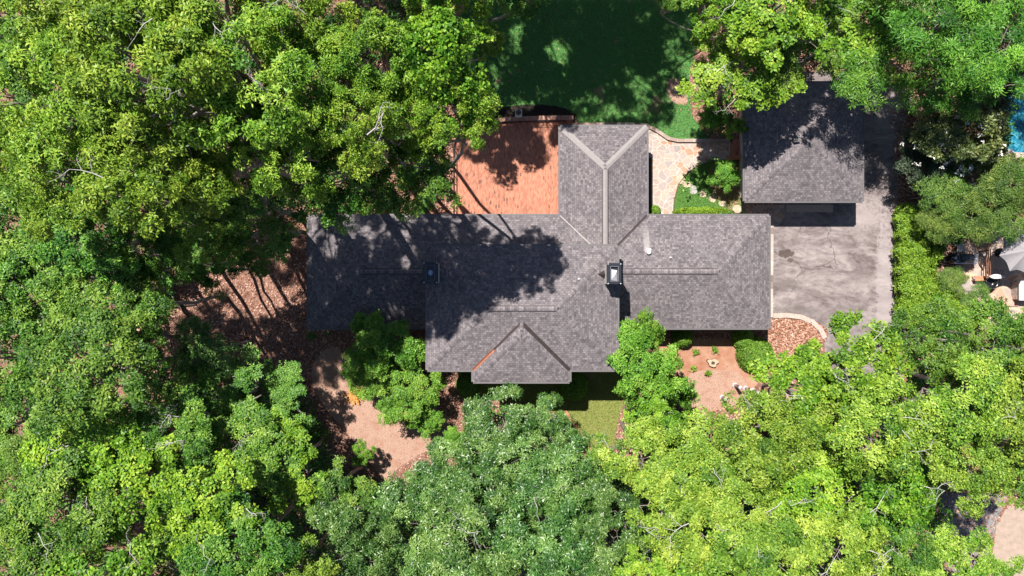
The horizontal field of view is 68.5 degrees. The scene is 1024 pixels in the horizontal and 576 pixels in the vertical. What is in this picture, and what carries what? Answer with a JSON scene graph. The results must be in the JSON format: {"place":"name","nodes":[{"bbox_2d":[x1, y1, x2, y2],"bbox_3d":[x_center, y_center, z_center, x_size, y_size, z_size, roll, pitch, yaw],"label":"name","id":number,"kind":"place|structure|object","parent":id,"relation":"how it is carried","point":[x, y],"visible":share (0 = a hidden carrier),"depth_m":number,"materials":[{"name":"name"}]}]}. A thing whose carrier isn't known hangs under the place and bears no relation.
{"place":"outdoors","nodes":[
{"label":"outdoors","id":0,"kind":"place"},
{"bbox_2d":[0,0,1023,575],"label":"ground","id":1,"kind":"structure","parent":0,"point":[266,334],"depth_m":47.00,"materials":[{"name":"brown soil"}]},
{"bbox_2d":[0,298,107,406],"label":"tree","id":2,"kind":"object","parent":1,"relation":"on","point":[15,377],"visible":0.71,"depth_m":33.80,"materials":[{"name":"green plant"}]},
{"bbox_2d":[0,497,131,575],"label":"tree","id":3,"kind":"object","parent":1,"relation":"on","point":[21,567],"visible":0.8,"depth_m":33.65,"materials":[{"name":"green plant"}]},
{"bbox_2d":[0,166,161,281],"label":"tree","id":4,"kind":"object","parent":1,"relation":"on","point":[7,205],"visible":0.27,"depth_m":33.58,"materials":[{"name":"green plant"}]},
{"bbox_2d":[0,242,172,337],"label":"tree","id":5,"kind":"object","parent":1,"relation":"on","point":[52,296],"visible":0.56,"depth_m":33.63,"materials":[{"name":"green plant"}]},
{"bbox_2d":[0,448,182,568],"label":"tree","id":6,"kind":"object","parent":1,"relation":"on","point":[45,492],"visible":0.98,"depth_m":33.72,"materials":[{"name":"green plant"}]},
{"bbox_2d":[17,391,185,484],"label":"tree","id":7,"kind":"object","parent":1,"relation":"on","point":[100,454],"visible":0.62,"depth_m":34.60,"materials":[{"name":"green plant"}]},
{"bbox_2d":[22,304,204,442],"bbox_3d":[-18.595,3.737,39.454,5.829,15.121,6.096,0,90,0],"label":"tree","id":8,"kind":"object","parent":1,"relation":"on","point":[54,350],"visible":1,"depth_m":32.71,"materials":[{"name":"green plant"}]},
{"bbox_2d":[26,178,203,301],"bbox_3d":[-18.578,-2.327,39.472,5.074,15.089,5.081,16,90,0],"label":"tree","id":9,"kind":"object","parent":1,"relation":"on","point":[108,258],"visible":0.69,"depth_m":32.64,"materials":[{"name":"green plant"}]},
{"bbox_2d":[12,0,217,93],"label":"tree","id":10,"kind":"object","parent":1,"relation":"on","point":[49,8],"visible":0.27,"depth_m":25.54,"materials":[{"name":"green plant"}]},
{"bbox_2d":[0,127,241,244],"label":"tree","id":11,"kind":"object","parent":1,"relation":"on","point":[42,197],"visible":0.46,"depth_m":27.94,"materials":[{"name":"green plant"}]},
{"bbox_2d":[38,499,205,575],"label":"tree","id":12,"kind":"object","parent":1,"relation":"on","point":[116,563],"visible":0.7,"depth_m":33.93,"materials":[{"name":"green plant"}]},
{"bbox_2d":[0,12,254,184],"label":"tree","id":13,"kind":"object","parent":1,"relation":"on","point":[30,151],"visible":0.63,"depth_m":26.02,"materials":[{"name":"green plant"}]},
{"bbox_2d":[56,253,227,344],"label":"tree","id":14,"kind":"object","parent":1,"relation":"on","point":[151,304],"visible":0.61,"depth_m":33.59,"materials":[{"name":"green plant"}]},
{"bbox_2d":[79,424,226,542],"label":"tree","id":15,"kind":"object","parent":1,"relation":"on","point":[122,467],"visible":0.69,"depth_m":34.76,"materials":[{"name":"green plant"}]},
{"bbox_2d":[51,0,295,177],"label":"tree","id":16,"kind":"object","parent":1,"relation":"on","point":[152,62],"visible":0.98,"depth_m":24.04,"materials":[{"name":"green plant"}]},
{"bbox_2d":[46,90,303,240],"bbox_3d":[-12.818,-4.481,35.845,5.844,22.328,5.388,15,90,0],"label":"tree","id":17,"kind":"object","parent":1,"relation":"on","point":[147,183],"visible":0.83,"depth_m":25.89,"materials":[{"name":"green plant"}]},
{"bbox_2d":[127,210,244,285],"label":"tree","id":18,"kind":"object","parent":1,"relation":"on","point":[153,267],"visible":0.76,"depth_m":34.54,"materials":[{"name":"green plant"}]},
{"bbox_2d":[127,379,257,477],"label":"tree","id":19,"kind":"object","parent":1,"relation":"on","point":[195,421],"visible":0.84,"depth_m":35.51,"materials":[{"name":"green plant"}]},
{"bbox_2d":[144,448,263,562],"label":"tree","id":20,"kind":"object","parent":1,"relation":"on","point":[175,502],"visible":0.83,"depth_m":33.85,"materials":[{"name":"green plant"}]},
{"bbox_2d":[149,189,272,267],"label":"tree","id":21,"kind":"object","parent":1,"relation":"on","point":[217,231],"visible":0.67,"depth_m":34.69,"materials":[{"name":"green plant"}]},
{"bbox_2d":[169,315,252,384],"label":"tree","id":22,"kind":"object","parent":1,"relation":"on","point":[225,363],"visible":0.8,"depth_m":39.40,"materials":[{"name":"green plant"}]},
{"bbox_2d":[180,236,253,301],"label":"tree","id":23,"kind":"object","parent":1,"relation":"on","point":[207,282],"visible":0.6,"depth_m":39.39,"materials":[{"name":"green plant"}]},
{"bbox_2d":[170,342,266,438],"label":"tree","id":24,"kind":"object","parent":1,"relation":"on","point":[229,397],"visible":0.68,"depth_m":39.39,"materials":[{"name":"green plant"}]},
{"bbox_2d":[125,0,342,129],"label":"tree","id":25,"kind":"object","parent":1,"relation":"on","point":[202,18],"visible":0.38,"depth_m":24.99,"materials":[{"name":"green plant"}]},
{"bbox_2d":[175,69,303,216],"bbox_3d":[-10.867,-5.978,36.993,4.913,20.055,5.874,-17,90,0],"label":"tree","id":26,"kind":"object","parent":1,"relation":"on","point":[216,157],"visible":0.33,"depth_m":27.88,"materials":[{"name":"green plant"}]},
{"bbox_2d":[189,404,292,506],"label":"tree","id":27,"kind":"object","parent":1,"relation":"on","point":[265,463],"visible":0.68,"depth_m":37.49,"materials":[{"name":"green plant"}]},
{"bbox_2d":[174,473,313,575],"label":"tree","id":28,"kind":"object","parent":1,"relation":"on","point":[270,531],"visible":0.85,"depth_m":33.58,"materials":[{"name":"green plant"}]},
{"bbox_2d":[193,159,308,270],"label":"tree","id":29,"kind":"object","parent":1,"relation":"on","point":[256,208],"visible":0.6,"depth_m":35.67,"materials":[{"name":"green plant"}]},
{"bbox_2d":[157,0,354,162],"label":"tree","id":30,"kind":"object","parent":1,"relation":"on","point":[259,132],"visible":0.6,"depth_m":25.13,"materials":[{"name":"green plant"}]},
{"bbox_2d":[248,358,311,434],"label":"tree","id":31,"kind":"object","parent":1,"relation":"on","point":[284,392],"visible":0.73,"depth_m":41.37,"materials":[{"name":"green plant"}]},
{"bbox_2d":[238,406,331,515],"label":"tree","id":32,"kind":"object","parent":1,"relation":"on","point":[300,453],"visible":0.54,"depth_m":38.60,"materials":[{"name":"green plant"}]},
{"bbox_2d":[239,531,340,575],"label":"tree","id":33,"kind":"object","parent":1,"relation":"on","point":[326,568],"visible":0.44,"depth_m":35.08,"materials":[{"name":"green plant"}]},
{"bbox_2d":[228,0,372,115],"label":"tree","id":34,"kind":"object","parent":1,"relation":"on","point":[350,11],"visible":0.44,"depth_m":27.05,"materials":[{"name":"green plant"}]},
{"bbox_2d":[221,83,380,204],"bbox_3d":[-8.307,-5.613,36.126,4.380,21.787,5.053,0,90,0],"label":"tree","id":35,"kind":"object","parent":1,"relation":"on","point":[294,138],"visible":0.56,"depth_m":26.91,"materials":[{"name":"green plant"}]},
{"bbox_2d":[258,18,397,170],"bbox_3d":[-7.343,-7.146,36.461,4.447,21.113,5.095,-20,90,0],"label":"tree","id":36,"kind":"object","parent":1,"relation":"on","point":[319,92],"visible":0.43,"depth_m":26.82,"materials":[{"name":"green plant"}]},
{"bbox_2d":[291,455,377,534],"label":"tree","id":37,"kind":"object","parent":1,"relation":"on","point":[348,497],"visible":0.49,"depth_m":39.42,"materials":[{"name":"green plant"}]},
{"bbox_2d":[284,129,399,235],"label":"tree","id":38,"kind":"object","parent":1,"relation":"on","point":[371,182],"visible":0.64,"depth_m":29.88,"materials":[{"name":"green plant"}]},
{"bbox_2d":[289,473,402,575],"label":"tree","id":39,"kind":"object","parent":1,"relation":"on","point":[333,517],"visible":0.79,"depth_m":36.85,"materials":[{"name":"green plant"}]},
{"bbox_2d":[303,7,424,131],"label":"tree","id":40,"kind":"object","parent":1,"relation":"on","point":[370,34],"visible":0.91,"depth_m":26.80,"materials":[{"name":"green plant"}]},
{"bbox_2d":[313,73,423,191],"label":"tree","id":41,"kind":"object","parent":1,"relation":"on","point":[384,122],"visible":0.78,"depth_m":27.07,"materials":[{"name":"green plant"}]},
{"bbox_2d":[338,309,424,385],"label":"bush","id":42,"kind":"object","parent":1,"relation":"on","point":[406,349],"visible":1,"depth_m":42.37,"materials":[{"name":"green plant"}]},
{"bbox_2d":[312,347,455,479],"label":"pine straw bed","id":43,"kind":"object","parent":1,"relation":"on","point":[394,446],"visible":0.7,"depth_m":46.99,"materials":[{"name":"brown plant"}]},
{"bbox_2d":[344,478,458,575],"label":"tree","id":44,"kind":"object","parent":1,"relation":"on","point":[389,497],"visible":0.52,"depth_m":38.60,"materials":[{"name":"green plant"}]},
{"bbox_2d":[375,355,448,426],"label":"bush","id":45,"kind":"object","parent":1,"relation":"on","point":[392,408],"visible":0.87,"depth_m":43.43,"materials":[{"name":"green plant"}]},
{"bbox_2d":[372,121,463,221],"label":"tree","id":46,"kind":"object","parent":1,"relation":"on","point":[407,178],"visible":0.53,"depth_m":30.76,"materials":[{"name":"green plant"}]},
{"bbox_2d":[359,4,494,144],"bbox_3d":[-3.081,-8.149,36.582,4.917,20.845,4.561,29,90,0],"label":"tree","id":47,"kind":"object","parent":1,"relation":"on","point":[451,49],"visible":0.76,"depth_m":27.29,"materials":[{"name":"green plant"}]},
{"bbox_2d":[383,435,482,540],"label":"tree","id":48,"kind":"object","parent":1,"relation":"on","point":[424,480],"visible":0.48,"depth_m":39.53,"materials":[{"name":"green plant"}]},
{"bbox_2d":[401,0,498,52],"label":"tree","id":49,"kind":"object","parent":1,"relation":"on","point":[480,8],"visible":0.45,"depth_m":36.04,"materials":[{"name":"green plant"}]},
{"bbox_2d":[399,68,502,168],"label":"tree","id":50,"kind":"object","parent":1,"relation":"on","point":[425,112],"visible":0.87,"depth_m":28.17,"materials":[{"name":"green plant"}]},
{"bbox_2d":[415,492,545,575],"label":"tree","id":51,"kind":"object","parent":1,"relation":"on","point":[458,555],"visible":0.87,"depth_m":38.08,"materials":[{"name":"green plant"}]},
{"bbox_2d":[428,418,534,537],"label":"tree","id":52,"kind":"object","parent":1,"relation":"on","point":[488,471],"visible":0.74,"depth_m":39.07,"materials":[{"name":"green plant"}]},
{"bbox_2d":[461,382,544,469],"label":"tree","id":53,"kind":"object","parent":1,"relation":"on","point":[516,425],"visible":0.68,"depth_m":40.23,"materials":[{"name":"green plant"}]},
{"bbox_2d":[449,115,572,213],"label":"brick patio","id":54,"kind":"structure","parent":1,"relation":"on","point":[512,168],"depth_m":46.86,"materials":[{"name":"orange brick"}]},
{"bbox_2d":[0,0,1023,575],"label":"undergrowth","id":55,"kind":"object","parent":1,"relation":"on","point":[156,386],"visible":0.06,"depth_m":45.48,"materials":[{"name":"green plant"}]},
{"bbox_2d":[307,125,770,383],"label":"house","id":56,"kind":"structure","parent":1,"relation":"on","point":[581,275],"depth_m":43.55,"materials":[{"name":"grey"}]},
{"bbox_2d":[485,474,598,575],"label":"tree","id":57,"kind":"object","parent":1,"relation":"on","point":[564,533],"visible":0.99,"depth_m":38.23,"materials":[{"name":"green plant"}]},
{"bbox_2d":[523,391,581,456],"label":"tree","id":58,"kind":"object","parent":1,"relation":"on","point":[544,405],"visible":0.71,"depth_m":40.92,"materials":[{"name":"green plant"}]},
{"bbox_2d":[498,429,619,526],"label":"tree","id":59,"kind":"object","parent":1,"relation":"on","point":[557,458],"visible":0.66,"depth_m":38.94,"materials":[{"name":"green plant"}]},
{"bbox_2d":[127,0,1023,575],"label":"fallen leaves","id":60,"kind":"object","parent":1,"relation":"on","point":[291,328],"depth_m":46.96,"materials":[{"name":"brown plant"}]},
{"bbox_2d":[460,0,707,138],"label":"lawn","id":61,"kind":"structure","parent":1,"relation":"on","point":[585,76],"depth_m":47.00,"materials":[{"name":"green plant"}]},
{"bbox_2d":[557,447,642,531],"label":"tree","id":62,"kind":"object","parent":1,"relation":"on","point":[627,499],"visible":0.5,"depth_m":39.02,"materials":[{"name":"green plant"}]},
{"bbox_2d":[561,512,651,575],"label":"tree","id":63,"kind":"object","parent":1,"relation":"on","point":[593,535],"visible":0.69,"depth_m":38.53,"materials":[{"name":"green plant"}]},
{"bbox_2d":[585,415,692,497],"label":"tree","id":64,"kind":"object","parent":1,"relation":"on","point":[651,437],"visible":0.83,"depth_m":35.69,"materials":[{"name":"green plant"}]},
{"bbox_2d":[606,317,696,410],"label":"tree","id":65,"kind":"object","parent":1,"relation":"on","point":[659,366],"visible":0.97,"depth_m":40.77,"materials":[{"name":"green plant"}]},
{"bbox_2d":[622,384,692,453],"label":"tree","id":66,"kind":"object","parent":1,"relation":"on","point":[658,405],"visible":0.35,"depth_m":37.91,"materials":[{"name":"green plant"}]},
{"bbox_2d":[624,458,724,573],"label":"tree","id":67,"kind":"object","parent":1,"relation":"on","point":[693,546],"visible":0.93,"depth_m":34.69,"materials":[{"name":"green plant"}]},
{"bbox_2d":[643,404,758,530],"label":"tree","id":68,"kind":"object","parent":1,"relation":"on","point":[722,463],"visible":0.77,"depth_m":34.53,"materials":[{"name":"green plant"}]},
{"bbox_2d":[653,339,760,409],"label":"soil","id":69,"kind":"structure","parent":1,"relation":"on","point":[724,355],"depth_m":47.00,"materials":[{"name":"brown soil"}]},
{"bbox_2d":[688,370,747,411],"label":"needle bed","id":70,"kind":"object","parent":69,"relation":"on","point":[715,384],"visible":0.57,"depth_m":46.99,"materials":[{"name":"brown soil"}]},
{"bbox_2d":[681,0,746,49],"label":"tree","id":71,"kind":"object","parent":1,"relation":"on","point":[722,13],"visible":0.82,"depth_m":36.72,"materials":[{"name":"green plant"}]},
{"bbox_2d":[686,447,782,554],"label":"tree","id":72,"kind":"object","parent":1,"relation":"on","point":[740,487],"visible":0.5,"depth_m":34.49,"materials":[{"name":"green plant"}]},
{"bbox_2d":[675,23,807,115],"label":"tree","id":73,"kind":"object","parent":1,"relation":"on","point":[704,72],"visible":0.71,"depth_m":38.73,"materials":[{"name":"green plant"}]},
{"bbox_2d":[679,386,805,492],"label":"tree","id":74,"kind":"object","parent":1,"relation":"on","point":[740,432],"visible":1,"depth_m":33.65,"materials":[{"name":"green plant"}]},
{"bbox_2d":[702,511,816,575],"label":"tree","id":75,"kind":"object","parent":1,"relation":"on","point":[748,549],"visible":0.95,"depth_m":33.56,"materials":[{"name":"green plant"}]},
{"bbox_2d":[724,0,840,71],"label":"tree","id":76,"kind":"object","parent":1,"relation":"on","point":[751,20],"visible":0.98,"depth_m":36.33,"materials":[{"name":"green plant"}]},
{"bbox_2d":[744,350,847,433],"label":"tree","id":77,"kind":"object","parent":1,"relation":"on","point":[786,373],"visible":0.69,"depth_m":34.67,"materials":[{"name":"green plant"}]},
{"bbox_2d":[757,0,841,92],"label":"tree","id":78,"kind":"object","parent":1,"relation":"on","point":[834,58],"visible":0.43,"depth_m":38.48,"materials":[{"name":"green plant"}]},
{"bbox_2d":[749,426,866,541],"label":"tree","id":79,"kind":"object","parent":1,"relation":"on","point":[825,476],"visible":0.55,"depth_m":34.50,"materials":[{"name":"green plant"}]},
{"bbox_2d":[769,396,856,474],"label":"tree","id":80,"kind":"object","parent":1,"relation":"on","point":[811,450],"visible":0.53,"depth_m":34.49,"materials":[{"name":"green plant"}]},
{"bbox_2d":[768,309,915,420],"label":"tree","id":81,"kind":"object","parent":1,"relation":"on","point":[863,350],"visible":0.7,"depth_m":33.82,"materials":[{"name":"green plant"}]},
{"bbox_2d":[782,497,902,575],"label":"tree","id":82,"kind":"object","parent":1,"relation":"on","point":[861,554],"visible":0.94,"depth_m":33.77,"materials":[{"name":"green plant"}]},
{"bbox_2d":[785,360,936,481],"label":"tree","id":83,"kind":"object","parent":1,"relation":"on","point":[899,441],"visible":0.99,"depth_m":32.71,"materials":[{"name":"green plant"}]},
{"bbox_2d":[799,0,923,69],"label":"tree","id":84,"kind":"object","parent":1,"relation":"on","point":[848,10],"visible":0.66,"depth_m":38.44,"materials":[{"name":"green plant"}]},
{"bbox_2d":[815,486,943,575],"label":"tree","id":85,"kind":"object","parent":1,"relation":"on","point":[922,548],"visible":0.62,"depth_m":35.38,"materials":[{"name":"green plant"}]},
{"bbox_2d":[829,3,938,112],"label":"tree","id":86,"kind":"object","parent":1,"relation":"on","point":[853,82],"visible":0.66,"depth_m":38.83,"materials":[{"name":"green plant"}]},
{"bbox_2d":[833,433,955,553],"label":"tree","id":87,"kind":"object","parent":1,"relation":"on","point":[914,487],"visible":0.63,"depth_m":34.82,"materials":[{"name":"green plant"}]},
{"bbox_2d":[833,292,988,388],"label":"tree","id":88,"kind":"object","parent":1,"relation":"on","point":[938,364],"visible":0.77,"depth_m":35.66,"materials":[{"name":"green plant"}]},
{"bbox_2d":[844,350,1014,467],"bbox_3d":[20.022,5.698,39.530,4.417,14.966,5.380,44,90,0],"label":"tree","id":89,"kind":"object","parent":1,"relation":"on","point":[981,382],"visible":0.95,"depth_m":32.77,"materials":[{"name":"green plant"}]},
{"bbox_2d":[900,111,964,168],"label":"tree","id":90,"kind":"object","parent":1,"relation":"on","point":[935,126],"visible":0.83,"depth_m":41.47,"materials":[{"name":"green plant"}]},
{"bbox_2d":[854,414,1017,520],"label":"tree","id":91,"kind":"object","parent":1,"relation":"on","point":[983,474],"visible":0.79,"depth_m":33.59,"materials":[{"name":"green plant"}]},
{"bbox_2d":[864,0,1008,96],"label":"tree","id":92,"kind":"object","parent":1,"relation":"on","point":[914,37],"visible":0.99,"depth_m":35.81,"materials":[{"name":"green plant"}]},
{"bbox_2d":[890,202,988,333],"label":"hedge","id":93,"kind":"object","parent":1,"relation":"on","point":[918,256],"visible":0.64,"depth_m":45.26,"materials":[{"name":"green plant"}]},
{"bbox_2d":[889,523,992,575],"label":"tree","id":94,"kind":"object","parent":1,"relation":"on","point":[949,549],"visible":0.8,"depth_m":35.66,"materials":[{"name":"green plant"}]},
{"bbox_2d":[909,167,972,223],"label":"bush","id":95,"kind":"object","parent":1,"relation":"on","point":[953,188],"visible":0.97,"depth_m":42.99,"materials":[{"name":"green plant"}]},
{"bbox_2d":[894,13,1008,121],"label":"tree","id":96,"kind":"object","parent":1,"relation":"on","point":[932,97],"visible":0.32,"depth_m":40.03,"materials":[{"name":"green plant"}]},
{"bbox_2d":[903,295,1023,397],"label":"tree","id":97,"kind":"object","parent":1,"relation":"on","point":[1006,329],"visible":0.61,"depth_m":35.74,"materials":[{"name":"green plant"}]},
{"bbox_2d":[906,353,1023,465],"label":"tree","id":98,"kind":"object","parent":1,"relation":"on","point":[1013,417],"visible":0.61,"depth_m":33.66,"materials":[{"name":"green plant"}]},
{"bbox_2d":[919,0,1023,99],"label":"tree","id":99,"kind":"object","parent":1,"relation":"on","point":[1018,54],"visible":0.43,"depth_m":37.75,"materials":[{"name":"green plant"}]},
{"bbox_2d":[944,183,998,244],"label":"bush","id":100,"kind":"object","parent":1,"relation":"on","point":[976,229],"visible":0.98,"depth_m":43.02,"materials":[{"name":"green plant"}]},
{"bbox_2d":[941,98,1010,162],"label":"tree","id":101,"kind":"object","parent":1,"relation":"on","point":[988,144],"visible":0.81,"depth_m":41.09,"materials":[{"name":"green plant"}]},
{"bbox_2d":[971,157,1023,214],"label":"bush","id":102,"kind":"object","parent":1,"relation":"on","point":[1010,197],"visible":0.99,"depth_m":42.86,"materials":[{"name":"green plant"}]},
{"bbox_2d":[990,506,1023,575],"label":"neighbour drive","id":103,"kind":"structure","parent":1,"relation":"on","point":[1009,537],"depth_m":46.99,"materials":[{"name":"beige concrete"}]},
{"bbox_2d":[459,369,623,451],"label":"front lawn","id":104,"kind":"structure","parent":0,"point":[600,396],"depth_m":47.00,"materials":[{"name":"green plant"}]},
{"bbox_2d":[649,129,728,213],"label":"flagstone path","id":105,"kind":"structure","parent":0,"point":[671,161],"depth_m":46.99,"materials":[{"name":"beige stone"}]},
{"bbox_2d":[746,70,910,426],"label":"driveway","id":106,"kind":"structure","parent":0,"point":[826,265],"depth_m":46.99,"materials":[{"name":"concrete"}]},
{"bbox_2d":[739,81,863,202],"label":"garage","id":107,"kind":"structure","parent":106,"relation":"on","point":[806,147],"depth_m":43.93,"materials":[{"name":"grey"}]},
{"bbox_2d":[939,493,1006,575],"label":"parking court","id":108,"kind":"object","parent":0,"point":[989,521],"visible":0.33,"depth_m":46.99,"materials":[{"name":"grey concrete"}]},
{"bbox_2d":[957,219,1023,323],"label":"terrace","id":109,"kind":"structure","parent":0,"point":[999,265],"depth_m":46.99,"materials":[{"name":"beige stone"}]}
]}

